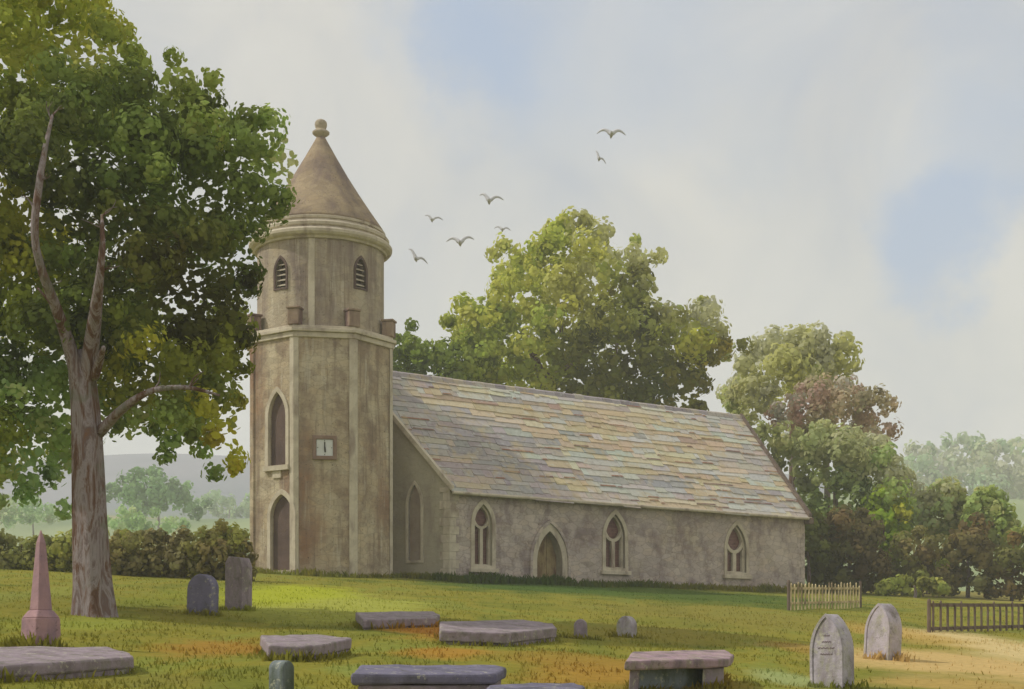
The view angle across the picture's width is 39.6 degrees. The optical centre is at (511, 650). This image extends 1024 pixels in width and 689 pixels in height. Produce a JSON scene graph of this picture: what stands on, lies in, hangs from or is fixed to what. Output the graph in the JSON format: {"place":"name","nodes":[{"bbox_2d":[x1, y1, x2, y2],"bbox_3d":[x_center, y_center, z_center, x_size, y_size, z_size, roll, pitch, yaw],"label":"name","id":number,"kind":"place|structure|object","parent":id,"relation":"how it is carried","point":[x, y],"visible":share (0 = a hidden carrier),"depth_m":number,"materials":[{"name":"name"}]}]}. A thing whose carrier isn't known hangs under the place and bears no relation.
{"place":"outdoors","nodes":[
{"label":"outdoors","id":0,"kind":"place"},
{"bbox_2d":[409,248,427,263],"bbox_3d":[-3.972,-16.671,60.120,0.692,0.655,0.460,0,0,-33],"label":"bird","id":1,"kind":"object","parent":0,"point":[415,257],"visible":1,"depth_m":60.01},
{"bbox_2d":[425,214,442,221],"bbox_3d":[-3.410,-18.876,62.100,0.711,0.341,0.396,0,0,-29],"label":"bird","id":2,"kind":"object","parent":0,"point":[431,218],"visible":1,"depth_m":62.02},
{"bbox_2d":[446,236,473,246],"bbox_3d":[-2.305,-18.470,64.072,1.202,0.460,0.623,0,0,-20],"label":"bird","id":3,"kind":"object","parent":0,"point":[460,241],"visible":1,"depth_m":64.02},
{"bbox_2d":[479,193,502,204],"bbox_3d":[-0.868,-19.107,60.139,0.891,0.472,0.540,0,0,-31],"label":"bird","id":4,"kind":"object","parent":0,"point":[490,199],"visible":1,"depth_m":60.02},
{"bbox_2d":[494,226,510,231],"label":"bird","id":5,"kind":"object","parent":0,"point":[502,229],"visible":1,"depth_m":66.01},
{"bbox_2d":[0,453,1023,688],"bbox_3d":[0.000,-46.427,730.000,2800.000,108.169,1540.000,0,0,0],"label":"ground","id":6,"kind":"structure","parent":0,"point":[183,468],"depth_m":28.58,"materials":[{"name":"green plant"}]},
{"bbox_2d":[0,494,61,536],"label":"tree","id":7,"kind":"object","parent":6,"relation":"on","point":[7,517],"visible":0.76,"depth_m":255.91,"materials":[{"name":"green plant"}]},
{"bbox_2d":[21,530,60,644],"bbox_3d":[-5.937,-0.682,17.921,0.367,1.674,0.367,0,0,40],"label":"obelisk","id":8,"kind":"object","parent":6,"relation":"on","point":[40,618],"visible":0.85,"depth_m":17.85,"materials":[{"name":"pink stone"}]},
{"bbox_2d":[0,646,133,681],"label":"ledger stone","id":9,"kind":"object","parent":6,"relation":"on","point":[46,661],"visible":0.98,"depth_m":15.02,"materials":[{"name":"grey stone"}]},
{"bbox_2d":[0,518,258,580],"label":"hedge","id":10,"kind":"object","parent":6,"relation":"on","point":[181,554],"visible":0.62,"depth_m":44.74,"materials":[{"name":"green plant"}]},
{"bbox_2d":[107,504,190,533],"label":"tree","id":11,"kind":"object","parent":6,"relation":"on","point":[136,520],"visible":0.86,"depth_m":195.55,"materials":[{"name":"green plant"}]},
{"bbox_2d":[0,0,299,617],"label":"broadleaf tree","id":12,"kind":"object","parent":6,"relation":"on","point":[43,120],"visible":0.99,"depth_m":25.02,"materials":[{"name":"green plant"}]},
{"bbox_2d":[106,464,213,528],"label":"tree","id":13,"kind":"object","parent":6,"relation":"on","point":[158,492],"visible":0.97,"depth_m":231.57,"materials":[{"name":"green plant"}]},
{"bbox_2d":[187,574,218,614],"bbox_3d":[-5.744,-0.995,26.407,0.542,0.851,0.279,0,0,22],"label":"headstone","id":14,"kind":"object","parent":6,"relation":"on","point":[202,591],"visible":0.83,"depth_m":26.29,"materials":[{"name":"stone"}]},
{"bbox_2d":[193,489,249,518],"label":"tree","id":15,"kind":"object","parent":6,"relation":"on","point":[216,510],"visible":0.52,"depth_m":412.55,"materials":[{"name":"green plant"}]},
{"bbox_2d":[225,556,251,609],"bbox_3d":[-5.473,-1.296,28.465,0.453,1.172,0.320,0,0,29],"label":"headstone","id":16,"kind":"object","parent":6,"relation":"on","point":[238,581],"visible":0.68,"depth_m":28.34,"materials":[{"name":"stone"}]},
{"bbox_2d":[269,660,293,688],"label":"headstone","id":17,"kind":"object","parent":6,"relation":"on","point":[281,674],"visible":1,"depth_m":13.52,"materials":[{"name":"stone"}]},
{"bbox_2d":[260,634,351,659],"bbox_3d":[-2.793,0.016,18.709,1.204,0.489,2.353,0,0,0],"label":"ledger stone","id":18,"kind":"object","parent":6,"relation":"on","point":[308,643],"visible":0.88,"depth_m":18.47,"materials":[{"name":"grey stone"}]},
{"bbox_2d":[355,611,439,629],"bbox_3d":[-2.144,-0.500,26.205,1.553,0.563,4.197,0,0,0],"label":"ledger stone","id":19,"kind":"object","parent":6,"relation":"on","point":[390,618],"visible":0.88,"depth_m":25.50,"materials":[{"name":"grey stone"}]},
{"bbox_2d":[351,664,506,688],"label":"chest tomb","id":20,"kind":"object","parent":6,"relation":"on","point":[396,676],"visible":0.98,"depth_m":12.67,"materials":[{"name":"stone"}]},
{"bbox_2d":[393,317,499,382],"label":"broadleaf tree","id":21,"kind":"object","parent":6,"relation":"on","point":[438,356],"visible":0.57,"depth_m":77.66,"materials":[{"name":"green plant"}]},
{"bbox_2d":[439,620,556,646],"bbox_3d":[-0.238,-0.256,24.030,2.004,0.634,4.385,0,0,0],"label":"ledger stone","id":22,"kind":"object","parent":6,"relation":"on","point":[501,632],"visible":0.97,"depth_m":22.82,"materials":[{"name":"grey stone"}]},
{"bbox_2d":[247,119,813,588],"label":"church","id":23,"kind":"structure","parent":6,"relation":"on","point":[365,457],"depth_m":58.15,"materials":[{"name":"stone"}]},
{"bbox_2d":[487,683,584,688],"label":"chest tomb","id":24,"kind":"object","parent":6,"relation":"on","point":[543,686],"visible":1,"depth_m":12.76,"materials":[{"name":"stone"}]},
{"bbox_2d":[574,619,586,637],"bbox_3d":[1.224,-0.350,25.360,0.233,0.430,0.100,0,0,18],"label":"headstone","id":25,"kind":"object","parent":6,"relation":"on","point":[580,626],"visible":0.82,"depth_m":25.31,"materials":[{"name":"stone"}]},
{"bbox_2d":[438,206,753,410],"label":"broadleaf tree","id":26,"kind":"object","parent":6,"relation":"on","point":[595,329],"visible":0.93,"depth_m":80.38,"materials":[{"name":"green plant"}]},
{"bbox_2d":[617,616,636,637],"bbox_3d":[2.135,-0.408,26.444,0.352,0.476,0.180,0,0,39],"label":"headstone","id":27,"kind":"object","parent":6,"relation":"on","point":[626,624],"visible":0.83,"depth_m":26.36,"materials":[{"name":"grey stone"}]},
{"bbox_2d":[624,650,733,688],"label":"chest tomb","id":28,"kind":"object","parent":6,"relation":"on","point":[678,669],"visible":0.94,"depth_m":16.54,"materials":[{"name":"stone"}]},
{"bbox_2d":[715,320,864,489],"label":"broadleaf tree","id":29,"kind":"object","parent":6,"relation":"on","point":[794,355],"visible":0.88,"depth_m":88.43,"materials":[{"name":"green plant"}]},
{"bbox_2d":[805,508,833,591],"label":"bush","id":30,"kind":"object","parent":6,"relation":"on","point":[822,556],"visible":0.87,"depth_m":69.95,"materials":[{"name":"green plant"}]},
{"bbox_2d":[787,580,861,609],"bbox_3d":[10.393,-1.747,46.942,0.098,1.395,7.212,0,0,31],"label":"wooden fence","id":31,"kind":"object","parent":6,"relation":"on","point":[790,588],"visible":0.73,"depth_m":46.41,"materials":[{"name":"brown wood"}]},
{"bbox_2d":[810,614,853,688],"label":"headstone","id":32,"kind":"object","parent":6,"relation":"on","point":[831,651],"visible":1,"depth_m":17.92,"materials":[{"name":"grey stone"}]},
{"bbox_2d":[762,372,903,583],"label":"flowering tree","id":33,"kind":"object","parent":6,"relation":"on","point":[821,394],"visible":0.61,"depth_m":82.81,"materials":[{"name":"brown plant"}]},
{"bbox_2d":[753,418,919,564],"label":"broadleaf tree","id":34,"kind":"object","parent":6,"relation":"on","point":[859,460],"visible":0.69,"depth_m":77.17,"materials":[{"name":"green plant"}]},
{"bbox_2d":[804,502,891,593],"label":"bush","id":35,"kind":"object","parent":6,"relation":"on","point":[858,548],"visible":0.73,"depth_m":70.80,"materials":[{"name":"green plant"}]},
{"bbox_2d":[863,603,901,659],"bbox_3d":[6.163,-0.271,23.627,0.358,1.034,0.551,0,0,-33],"label":"headstone","id":36,"kind":"object","parent":6,"relation":"on","point":[883,628],"visible":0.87,"depth_m":23.48,"materials":[{"name":"grey stone"}]},
{"bbox_2d":[859,484,913,552],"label":"broadleaf tree","id":37,"kind":"object","parent":6,"relation":"on","point":[890,516],"visible":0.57,"depth_m":75.72,"materials":[{"name":"green plant"}]},
{"bbox_2d":[871,525,953,595],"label":"bush","id":38,"kind":"object","parent":6,"relation":"on","point":[924,558],"visible":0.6,"depth_m":71.94,"materials":[{"name":"green plant"}]},
{"bbox_2d":[874,574,950,597],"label":"bush","id":39,"kind":"object","parent":6,"relation":"on","point":[937,586],"visible":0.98,"depth_m":68.49,"materials":[{"name":"green plant"}]},
{"bbox_2d":[898,475,966,593],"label":"broadleaf tree","id":40,"kind":"object","parent":6,"relation":"on","point":[940,502],"visible":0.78,"depth_m":78.60,"materials":[{"name":"green plant"}]},
{"bbox_2d":[871,430,1023,498],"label":"distant wood","id":41,"kind":"object","parent":6,"relation":"on","point":[981,466],"visible":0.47,"depth_m":410.49,"materials":[{"name":"green plant"}]},
{"bbox_2d":[935,512,1000,597],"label":"bush","id":42,"kind":"object","parent":6,"relation":"on","point":[974,545],"visible":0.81,"depth_m":72.78,"materials":[{"name":"green plant"}]},
{"bbox_2d":[927,599,1023,632],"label":"wooden fence","id":43,"kind":"object","parent":6,"relation":"on","point":[968,627],"visible":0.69,"depth_m":35.56,"materials":[{"name":"brown wood"}]},
{"bbox_2d":[951,484,1022,595],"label":"broadleaf tree","id":44,"kind":"object","parent":6,"relation":"on","point":[991,501],"visible":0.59,"depth_m":76.57,"materials":[{"name":"green plant"}]},
{"bbox_2d":[983,524,1023,600],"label":"bush","id":45,"kind":"object","parent":6,"relation":"on","point":[1010,553],"visible":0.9,"depth_m":72.08,"materials":[{"name":"green plant"}]},
{"bbox_2d":[0,0,1023,490],"label":"sky","id":46,"kind":"structure","parent":0,"point":[855,166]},
{"bbox_2d":[595,150,605,163],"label":"bird","id":47,"kind":"object","parent":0,"point":[599,157],"visible":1,"depth_m":66.01},
{"bbox_2d":[597,128,624,138],"bbox_3d":[4.365,-22.604,62.072,1.202,0.402,0.622,0,0,-20],"label":"bird","id":48,"kind":"object","parent":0,"point":[611,133],"visible":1,"depth_m":62.03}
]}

